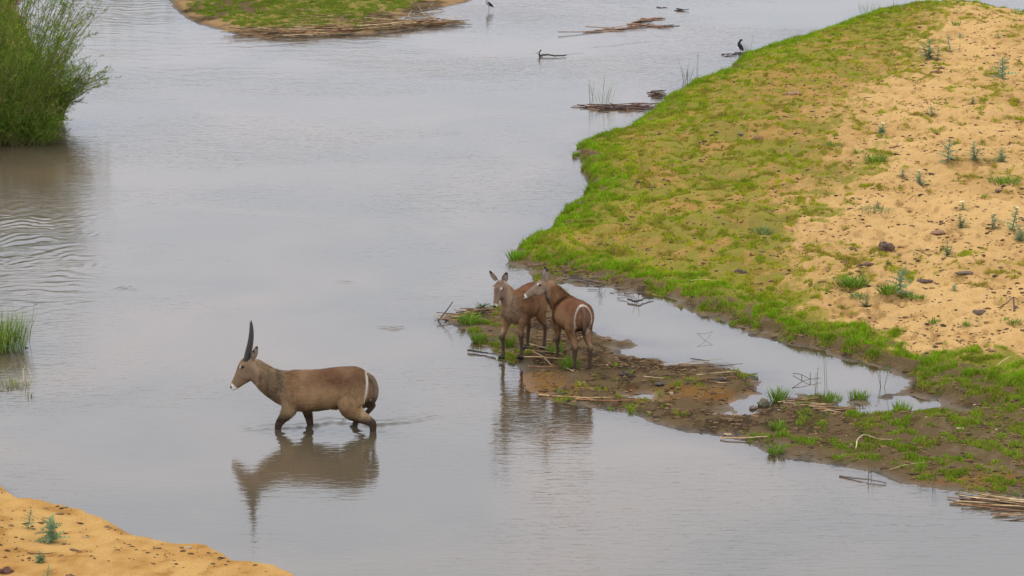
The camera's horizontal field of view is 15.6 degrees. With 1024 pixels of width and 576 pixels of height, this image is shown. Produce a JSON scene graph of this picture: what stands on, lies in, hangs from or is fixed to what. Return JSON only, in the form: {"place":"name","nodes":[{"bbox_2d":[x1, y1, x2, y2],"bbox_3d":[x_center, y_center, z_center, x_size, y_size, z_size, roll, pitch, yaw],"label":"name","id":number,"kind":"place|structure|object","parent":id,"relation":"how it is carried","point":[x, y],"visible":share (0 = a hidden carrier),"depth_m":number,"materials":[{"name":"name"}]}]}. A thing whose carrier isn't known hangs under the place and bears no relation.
{"place":"outdoors","nodes":[
{"label":"outdoors","id":0,"kind":"place"},
{"bbox_2d":[0,0,1023,575],"bbox_3d":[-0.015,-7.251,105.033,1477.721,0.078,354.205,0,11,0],"label":"water","id":1,"kind":"structure","parent":0,"point":[182,204],"depth_m":65.50,"materials":[{"name":"grey liquid"}]},
{"bbox_2d":[0,364,31,390],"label":"branch","id":2,"kind":"object","parent":1,"relation":"on","point":[23,377],"visible":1,"depth_m":60.85,"materials":[{"name":"brown wood"}]},
{"bbox_2d":[0,376,33,387],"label":"water weed","id":3,"kind":"object","parent":1,"relation":"on","point":[13,383],"visible":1,"depth_m":60.56,"materials":[{"name":"green plant"}]},
{"bbox_2d":[0,302,36,353],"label":"grass clump","id":4,"kind":"object","parent":1,"relation":"on","point":[8,341],"visible":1,"depth_m":63.12,"materials":[{"name":"green plant"}]},
{"bbox_2d":[9,304,36,341],"bbox_3d":[-8.371,0.588,63.706,0.448,0.720,0.432,-6,13,-29],"label":"grass clump","id":5,"kind":"object","parent":1,"relation":"on","point":[25,324],"visible":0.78,"depth_m":63.66,"materials":[{"name":"green plant"}]},
{"bbox_2d":[230,320,378,430],"bbox_3d":[-3.197,1.523,57.476,2.307,2.060,0.651,1,11,5],"label":"waterbuck","id":6,"kind":"object","parent":1,"relation":"in","point":[350,393],"visible":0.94,"depth_m":57.29,"materials":[{"name":"fur"}]},
{"bbox_2d":[434,304,495,321],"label":"reed heap","id":7,"kind":"object","parent":1,"relation":"on","point":[482,310],"visible":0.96,"depth_m":65.87,"materials":[{"name":"beige plant"}]},
{"bbox_2d":[467,349,499,354],"bbox_3d":[-0.443,1.090,62.785,0.769,0.054,0.088,9,15,40],"label":"stick","id":8,"kind":"object","parent":1,"relation":"on","point":[482,352],"visible":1,"depth_m":62.86,"materials":[{"name":"brown wood"}]},
{"bbox_2d":[485,0,492,6],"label":"wading bird","id":9,"kind":"object","parent":1,"relation":"on","point":[488,3],"visible":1,"depth_m":109.43},
{"bbox_2d":[536,50,565,56],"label":"snag","id":10,"kind":"object","parent":1,"relation":"on","point":[542,55],"visible":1,"depth_m":99.58,"materials":[{"name":"brown wood"}]},
{"bbox_2d":[568,271,633,301],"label":"reed heap","id":11,"kind":"object","parent":1,"relation":"on","point":[588,281],"visible":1,"depth_m":68.79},
{"bbox_2d":[588,74,623,103],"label":"reed clump","id":12,"kind":"object","parent":1,"relation":"on","point":[603,92],"visible":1,"depth_m":91.12,"materials":[{"name":"green plant"}]},
{"bbox_2d":[558,22,670,31],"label":"reed heap","id":13,"kind":"object","parent":1,"relation":"on","point":[632,25],"visible":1,"depth_m":105.41,"materials":[{"name":"brown plant"}]},
{"bbox_2d":[571,102,661,110],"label":"reed heap","id":14,"kind":"object","parent":1,"relation":"on","point":[631,106],"visible":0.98,"depth_m":90.43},
{"bbox_2d":[627,297,653,301],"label":"stick","id":15,"kind":"object","parent":1,"relation":"on","point":[642,299],"visible":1,"depth_m":67.18,"materials":[{"name":"brown wood"}]},
{"bbox_2d":[632,16,664,22],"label":"reed heap","id":16,"kind":"object","parent":1,"relation":"on","point":[645,19],"visible":1,"depth_m":107.30,"materials":[{"name":"brown plant"}]},
{"bbox_2d":[647,90,666,98],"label":"reed heap","id":17,"kind":"object","parent":1,"relation":"on","point":[656,92],"visible":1,"depth_m":92.55,"materials":[{"name":"plant"}]},
{"bbox_2d":[678,58,693,80],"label":"reed clump","id":18,"kind":"object","parent":1,"relation":"on","point":[687,73],"visible":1,"depth_m":95.05,"materials":[{"name":"green plant"}]},
{"bbox_2d":[721,52,743,56],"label":"reed heap","id":19,"kind":"object","parent":1,"relation":"on","point":[735,53],"visible":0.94,"depth_m":100.06,"materials":[{"name":"grey plant"}]},
{"bbox_2d":[737,39,743,52],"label":"wading bird","id":20,"kind":"object","parent":1,"relation":"on","point":[739,44],"visible":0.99,"depth_m":100.02},
{"bbox_2d":[749,405,757,409],"bbox_3d":[3.809,1.891,58.855,0.145,0.101,0.099,-8,14,-36],"label":"rock","id":21,"kind":"object","parent":1,"relation":"on","point":[752,407],"visible":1,"depth_m":58.82,"materials":[{"name":"grey stone"}]},
{"bbox_2d":[757,398,769,406],"bbox_3d":[3.982,1.813,59.089,0.195,0.152,0.159,-5,12,-25],"label":"rock","id":22,"kind":"object","parent":1,"relation":"on","point":[763,402],"visible":1,"depth_m":59.04,"materials":[{"name":"grey stone"}]},
{"bbox_2d":[763,384,792,402],"bbox_3d":[4.258,1.672,59.354,0.524,0.286,0.472,4,12,19],"label":"grass tuft","id":23,"kind":"object","parent":1,"relation":"on","point":[779,396],"visible":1,"depth_m":59.36,"materials":[{"name":"green plant"}]},
{"bbox_2d":[792,372,818,387],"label":"branch","id":24,"kind":"object","parent":1,"relation":"on","point":[805,380],"visible":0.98,"depth_m":60.81,"materials":[{"name":"brown wood"}]},
{"bbox_2d":[823,345,826,384],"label":"reed clump","id":25,"kind":"object","parent":1,"relation":"on","point":[824,371],"visible":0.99,"depth_m":60.02,"materials":[{"name":"green plant"}]},
{"bbox_2d":[839,473,885,483],"bbox_3d":[5.100,2.723,54.315,0.790,0.162,0.039,8,14,35],"label":"stick","id":26,"kind":"object","parent":1,"relation":"on","point":[868,479],"visible":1,"depth_m":54.31,"materials":[{"name":"brown wood"}]},
{"bbox_2d":[859,2,881,12],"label":"reed clump","id":27,"kind":"object","parent":1,"relation":"on","point":[868,7],"visible":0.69,"depth_m":108.78,"materials":[{"name":"green plant"}]},
{"bbox_2d":[991,508,1023,520],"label":"reed heap","id":28,"kind":"object","parent":1,"relation":"on","point":[1007,514],"visible":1,"depth_m":52.30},
{"bbox_2d":[0,0,1023,575],"bbox_3d":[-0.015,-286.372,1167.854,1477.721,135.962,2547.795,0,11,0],"label":"ground","id":29,"kind":"structure","parent":0,"point":[118,552],"depth_m":69.78,"materials":[{"name":"beige sand"}]},
{"bbox_2d":[0,566,13,573],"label":"dung pile","id":30,"kind":"object","parent":29,"relation":"on","point":[6,570],"visible":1,"depth_m":47.33,"materials":[{"name":"brown soil"}]},
{"bbox_2d":[20,510,35,528],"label":"seedling","id":31,"kind":"object","parent":29,"relation":"on","point":[30,523],"visible":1,"depth_m":50.12,"materials":[{"name":"green plant"}]},
{"bbox_2d":[0,99,72,145],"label":"shrub","id":32,"kind":"object","parent":29,"relation":"on","point":[46,124],"visible":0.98,"depth_m":84.83,"materials":[{"name":"green plant"}]},
{"bbox_2d":[32,550,45,563],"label":"seedling","id":33,"kind":"object","parent":29,"relation":"on","point":[41,560],"visible":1,"depth_m":48.01,"materials":[{"name":"green plant"}]},
{"bbox_2d":[42,565,52,575],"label":"seedling","id":34,"kind":"object","parent":29,"relation":"on","point":[47,573],"visible":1,"depth_m":47.05,"materials":[{"name":"green plant"}]},
{"bbox_2d":[34,514,69,542],"bbox_3d":[-6.094,3.198,49.501,0.368,0.408,0.505,7,13,30],"label":"seedling","id":35,"kind":"object","parent":29,"relation":"on","point":[52,535],"visible":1,"depth_m":49.47,"materials":[{"name":"green plant"}]},
{"bbox_2d":[0,0,109,87],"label":"shrub","id":36,"kind":"object","parent":29,"relation":"on","point":[15,38],"visible":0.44,"depth_m":91.49,"materials":[{"name":"green plant"}]},
{"bbox_2d":[0,0,110,144],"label":"shrub","id":37,"kind":"object","parent":29,"relation":"on","point":[33,74],"visible":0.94,"depth_m":85.12,"materials":[{"name":"green plant"}]},
{"bbox_2d":[0,30,121,125],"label":"shrub","id":38,"kind":"object","parent":29,"relation":"on","point":[65,94],"visible":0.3,"depth_m":87.48,"materials":[{"name":"green plant"}]},
{"bbox_2d":[279,9,400,33],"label":"reed heap","id":39,"kind":"object","parent":29,"relation":"on","point":[338,20],"visible":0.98,"depth_m":105.84,"materials":[{"name":"brown plant"}]},
{"bbox_2d":[220,16,471,38],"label":"reed heap","id":40,"kind":"object","parent":29,"relation":"on","point":[330,29],"visible":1,"depth_m":104.41,"materials":[{"name":"brown plant"}]},
{"bbox_2d":[399,3,444,19],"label":"reed heap","id":41,"kind":"object","parent":29,"relation":"on","point":[417,13],"visible":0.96,"depth_m":108.15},
{"bbox_2d":[452,311,483,325],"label":"grass tuft","id":42,"kind":"object","parent":29,"relation":"on","point":[468,319],"visible":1,"depth_m":65.21,"materials":[{"name":"green plant"}]},
{"bbox_2d":[469,330,486,342],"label":"grass tuft","id":43,"kind":"object","parent":29,"relation":"on","point":[474,338],"visible":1,"depth_m":63.76,"materials":[{"name":"green plant"}]},
{"bbox_2d":[505,332,517,346],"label":"grass tuft","id":44,"kind":"object","parent":29,"relation":"on","point":[509,342],"visible":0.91,"depth_m":63.26,"materials":[{"name":"green plant"}]},
{"bbox_2d":[0,0,1023,495],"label":"grass","id":45,"kind":"structure","parent":29,"relation":"on","point":[772,310],"depth_m":73.64,"materials":[{"name":"green plant"}]},
{"bbox_2d":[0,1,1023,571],"bbox_3d":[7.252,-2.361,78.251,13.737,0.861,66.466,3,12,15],"label":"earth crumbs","id":46,"kind":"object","parent":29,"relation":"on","point":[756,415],"visible":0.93,"depth_m":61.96,"materials":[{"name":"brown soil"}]},
{"bbox_2d":[504,248,529,260],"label":"grass tuft","id":47,"kind":"object","parent":29,"relation":"on","point":[511,255],"visible":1,"depth_m":71.03,"materials":[{"name":"green plant"}]},
{"bbox_2d":[489,271,547,358],"bbox_3d":[0.155,0.376,62.428,0.556,1.526,1.546,6,13,27],"label":"waterbuck","id":48,"kind":"object","parent":29,"relation":"on","point":[519,310],"visible":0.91,"depth_m":62.15,"materials":[{"name":"fur"}]},
{"bbox_2d":[545,344,563,353],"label":"grass tuft","id":49,"kind":"object","parent":29,"relation":"on","point":[551,348],"visible":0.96,"depth_m":62.64,"materials":[{"name":"green plant"}]},
{"bbox_2d":[523,349,586,371],"bbox_3d":[0.617,1.207,61.966,1.123,0.102,1.620,2,11,11],"label":"fallen reed","id":50,"kind":"object","parent":29,"relation":"on","point":[540,356],"visible":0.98,"depth_m":62.12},
{"bbox_2d":[539,380,573,399],"bbox_3d":[0.734,1.643,59.689,0.131,0.184,0.887,8,14,34],"label":"branch","id":51,"kind":"object","parent":29,"relation":"on","point":[556,393],"visible":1,"depth_m":59.62,"materials":[{"name":"brown wood"}]},
{"bbox_2d":[523,266,593,368],"bbox_3d":[0.931,0.501,61.753,0.768,1.579,1.448,-10,15,-40],"label":"waterbuck","id":52,"kind":"object","parent":29,"relation":"on","point":[572,316],"visible":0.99,"depth_m":61.40,"materials":[{"name":"fur"}]},
{"bbox_2d":[554,353,583,369],"bbox_3d":[0.952,1.212,61.506,0.492,0.252,0.556,10,15,41],"label":"grass tuft","id":53,"kind":"object","parent":29,"relation":"on","point":[566,363],"visible":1,"depth_m":61.53,"materials":[{"name":"green plant"}]},
{"bbox_2d":[538,394,639,401],"bbox_3d":[1.218,1.746,59.388,1.650,0.093,0.643,1,11,4],"label":"fallen reed","id":54,"kind":"object","parent":29,"relation":"on","point":[577,398],"visible":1,"depth_m":59.35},
{"bbox_2d":[618,371,631,375],"bbox_3d":[1.848,1.398,60.917,0.230,0.095,0.200,0,11,0],"label":"clod","id":55,"kind":"object","parent":29,"relation":"on","point":[625,373],"visible":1,"depth_m":60.85,"materials":[{"name":"brown soil"}]},
{"bbox_2d":[644,358,756,389],"bbox_3d":[3.188,1.427,61.075,1.846,0.248,2.574,3,12,14],"label":"reed heap","id":56,"kind":"object","parent":29,"relation":"on","point":[705,370],"visible":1,"depth_m":61.06,"materials":[{"name":"brown plant"}]},
{"bbox_2d":[732,269,746,273],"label":"wood chunk","id":57,"kind":"object","parent":29,"relation":"on","point":[741,271],"visible":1,"depth_m":68.38,"materials":[{"name":"grey wood"}]},
{"bbox_2d":[720,436,767,438],"bbox_3d":[3.528,2.275,56.763,0.733,0.083,0.035,2,11,8],"label":"stick","id":58,"kind":"object","parent":29,"relation":"on","point":[743,437],"visible":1,"depth_m":56.77,"materials":[{"name":"brown wood"}]},
{"bbox_2d":[753,135,762,139],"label":"clod","id":59,"kind":"object","parent":29,"relation":"on","point":[756,137],"visible":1,"depth_m":82.61,"materials":[{"name":"beige soil"}]},
{"bbox_2d":[749,224,777,234],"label":"grass tuft","id":60,"kind":"object","parent":29,"relation":"on","point":[766,230],"visible":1,"depth_m":71.61,"materials":[{"name":"green plant"}]},
{"bbox_2d":[762,443,784,455],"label":"grass tuft","id":61,"kind":"object","parent":29,"relation":"on","point":[773,450],"visible":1,"depth_m":55.88,"materials":[{"name":"green plant"}]},
{"bbox_2d":[765,418,789,431],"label":"grass tuft","id":62,"kind":"object","parent":29,"relation":"on","point":[780,425],"visible":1,"depth_m":57.36,"materials":[{"name":"green plant"}]},
{"bbox_2d":[783,90,800,95],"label":"clod","id":63,"kind":"object","parent":29,"relation":"on","point":[794,93],"visible":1,"depth_m":89.48,"materials":[{"name":"beige soil"}]},
{"bbox_2d":[778,396,869,411],"bbox_3d":[4.917,1.883,58.825,1.448,0.262,0.587,1,11,4],"label":"reed heap","id":64,"kind":"object","parent":29,"relation":"on","point":[815,405],"visible":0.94,"depth_m":58.84,"materials":[{"name":"beige plant"}]},
{"bbox_2d":[816,390,842,403],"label":"grass tuft","id":65,"kind":"object","parent":29,"relation":"on","point":[831,398],"visible":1,"depth_m":59.17,"materials":[{"name":"green plant"}]},
{"bbox_2d":[821,140,842,146],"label":"grass tuft","id":66,"kind":"object","parent":29,"relation":"on","point":[830,144],"visible":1,"depth_m":80.99,"materials":[{"name":"green plant"}]},
{"bbox_2d":[832,273,873,288],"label":"grass tuft","id":67,"kind":"object","parent":29,"relation":"on","point":[851,282],"visible":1,"depth_m":66.45,"materials":[{"name":"green plant"}]},
{"bbox_2d":[846,388,872,400],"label":"grass tuft","id":68,"kind":"object","parent":29,"relation":"on","point":[859,396],"visible":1,"depth_m":59.49,"materials":[{"name":"green plant"}]},
{"bbox_2d":[845,291,874,299],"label":"grass tuft","id":69,"kind":"object","parent":29,"relation":"on","point":[859,296],"visible":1,"depth_m":65.75,"materials":[{"name":"green plant"}]},
{"bbox_2d":[859,298,871,306],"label":"thistle","id":70,"kind":"object","parent":29,"relation":"on","point":[864,304],"visible":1,"depth_m":65.21,"materials":[{"name":"green plant"}]},
{"bbox_2d":[860,262,873,266],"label":"dung pile","id":71,"kind":"object","parent":29,"relation":"on","point":[866,264],"visible":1,"depth_m":68.31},
{"bbox_2d":[866,453,876,471],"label":"reed clump","id":72,"kind":"object","parent":29,"relation":"on","point":[871,462],"visible":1,"depth_m":54.80,"materials":[{"name":"green plant"}]},
{"bbox_2d":[860,153,885,162],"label":"grass tuft","id":73,"kind":"object","parent":29,"relation":"on","point":[870,159],"visible":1,"depth_m":78.88,"materials":[{"name":"green plant"}]},
{"bbox_2d":[855,434,891,448],"bbox_3d":[5.345,2.290,56.254,0.810,0.100,0.301,-10,15,-42],"label":"fallen reed","id":74,"kind":"object","parent":29,"relation":"on","point":[870,436],"visible":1,"depth_m":56.42,"materials":[{"name":"beige plant"}]},
{"bbox_2d":[858,204,894,213],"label":"grass tuft","id":75,"kind":"object","parent":29,"relation":"on","point":[874,210],"visible":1,"depth_m":72.73,"materials":[{"name":"green plant"}]},
{"bbox_2d":[875,122,886,133],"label":"thistle","id":76,"kind":"object","parent":29,"relation":"on","point":[881,130],"visible":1,"depth_m":82.45,"materials":[{"name":"green plant"}]},
{"bbox_2d":[876,241,894,251],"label":"dung pile","id":77,"kind":"object","parent":29,"relation":"on","point":[884,246],"visible":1,"depth_m":69.46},
{"bbox_2d":[871,282,901,294],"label":"grass tuft","id":78,"kind":"object","parent":29,"relation":"on","point":[891,290],"visible":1,"depth_m":65.57,"materials":[{"name":"green plant"}]},
{"bbox_2d":[886,267,913,293],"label":"thistle","id":79,"kind":"object","parent":29,"relation":"on","point":[900,281],"visible":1,"depth_m":65.77,"materials":[{"name":"green plant"}]},
{"bbox_2d":[892,399,915,410],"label":"grass tuft","id":80,"kind":"object","parent":29,"relation":"on","point":[901,405],"visible":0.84,"depth_m":58.70,"materials":[{"name":"green plant"}]},
{"bbox_2d":[896,291,912,298],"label":"grass tuft","id":81,"kind":"object","parent":29,"relation":"on","point":[903,296],"visible":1,"depth_m":65.69,"materials":[{"name":"green plant"}]},
{"bbox_2d":[906,293,927,299],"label":"grass tuft","id":82,"kind":"object","parent":29,"relation":"on","point":[917,297],"visible":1,"depth_m":65.39,"materials":[{"name":"green plant"}]},
{"bbox_2d":[912,170,928,185],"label":"thistle","id":83,"kind":"object","parent":29,"relation":"on","point":[919,182],"visible":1,"depth_m":75.83,"materials":[{"name":"green plant"}]},
{"bbox_2d":[917,279,932,282],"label":"clod","id":84,"kind":"object","parent":29,"relation":"on","point":[923,280],"visible":1,"depth_m":66.70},
{"bbox_2d":[918,38,942,59],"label":"thistle","id":85,"kind":"object","parent":29,"relation":"on","point":[928,55],"visible":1,"depth_m":94.83,"materials":[{"name":"green plant"}]},
{"bbox_2d":[926,316,942,324],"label":"grass tuft","id":86,"kind":"object","parent":29,"relation":"on","point":[932,321],"visible":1,"depth_m":63.80,"materials":[{"name":"green plant"}]},
{"bbox_2d":[930,230,945,234],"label":"clod","id":87,"kind":"object","parent":29,"relation":"on","point":[937,232],"visible":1,"depth_m":70.35,"materials":[{"name":"beige soil"}]},
{"bbox_2d":[938,241,954,255],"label":"thistle","id":88,"kind":"object","parent":29,"relation":"on","point":[947,251],"visible":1,"depth_m":68.63,"materials":[{"name":"green plant"}]},
{"bbox_2d":[937,138,958,162],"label":"thistle","id":89,"kind":"object","parent":29,"relation":"on","point":[948,151],"visible":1,"depth_m":77.86,"materials":[{"name":"green plant"}]},
{"bbox_2d":[943,33,959,51],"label":"thistle","id":90,"kind":"object","parent":29,"relation":"on","point":[948,38],"visible":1,"depth_m":96.10,"materials":[{"name":"green plant"}]},
{"bbox_2d":[951,20,961,25],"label":"grass tuft","id":91,"kind":"object","parent":29,"relation":"on","point":[955,23],"visible":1,"depth_m":101.54,"materials":[{"name":"green plant"}]},
{"bbox_2d":[957,201,967,209],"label":"thistle","id":92,"kind":"object","parent":29,"relation":"on","point":[962,205],"visible":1,"depth_m":72.62,"materials":[{"name":"green plant"}]},
{"bbox_2d":[957,213,968,227],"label":"thistle","id":93,"kind":"object","parent":29,"relation":"on","point":[960,225],"visible":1,"depth_m":71.18,"materials":[{"name":"green plant"}]},
{"bbox_2d":[955,271,972,273],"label":"clod","id":94,"kind":"object","parent":29,"relation":"on","point":[964,272],"visible":1,"depth_m":66.65,"materials":[{"name":"grey soil"}]},
{"bbox_2d":[965,141,984,160],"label":"thistle","id":95,"kind":"object","parent":29,"relation":"on","point":[974,155],"visible":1,"depth_m":77.73,"materials":[{"name":"green plant"}]},
{"bbox_2d":[972,309,985,315],"bbox_3d":[8.033,0.439,64.291,0.283,0.154,0.212,0,11,0],"label":"dung pile","id":96,"kind":"object","parent":29,"relation":"on","point":[978,312],"visible":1,"depth_m":64.22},
{"bbox_2d":[947,490,1023,513],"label":"reed heap","id":97,"kind":"object","parent":29,"relation":"on","point":[983,500],"visible":1,"depth_m":52.94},
{"bbox_2d":[983,213,1000,228],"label":"thistle","id":98,"kind":"object","parent":29,"relation":"on","point":[994,221],"visible":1,"depth_m":71.07,"materials":[{"name":"green plant"}]},
{"bbox_2d":[994,147,1008,162],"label":"thistle","id":99,"kind":"object","parent":29,"relation":"on","point":[1002,158],"visible":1,"depth_m":77.89,"materials":[{"name":"green plant"}]},
{"bbox_2d":[988,55,1019,79],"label":"thistle","id":100,"kind":"object","parent":29,"relation":"on","point":[1002,72],"visible":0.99,"depth_m":90.67,"materials":[{"name":"green plant"}]},
{"bbox_2d":[989,172,1023,185],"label":"grass tuft","id":101,"kind":"object","parent":29,"relation":"on","point":[1004,179],"visible":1,"depth_m":75.42,"materials":[{"name":"green plant"}]},
{"bbox_2d":[1000,297,1019,311],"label":"twig","id":102,"kind":"object","parent":29,"relation":"on","point":[1013,303],"visible":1,"depth_m":64.41,"materials":[{"name":"brown wood"}]},
{"bbox_2d":[997,206,1023,230],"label":"thistle","id":103,"kind":"object","parent":29,"relation":"on","point":[1014,219],"visible":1,"depth_m":70.64,"materials":[{"name":"green plant"}]},
{"bbox_2d":[997,316,1023,325],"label":"grass tuft","id":104,"kind":"object","parent":29,"relation":"on","point":[1005,319],"visible":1,"depth_m":63.55,"materials":[{"name":"green plant"}]},
{"bbox_2d":[1013,229,1023,240],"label":"thistle","id":105,"kind":"object","parent":29,"relation":"on","point":[1020,237],"visible":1,"depth_m":70.06,"materials":[{"name":"green plant"}]}
]}

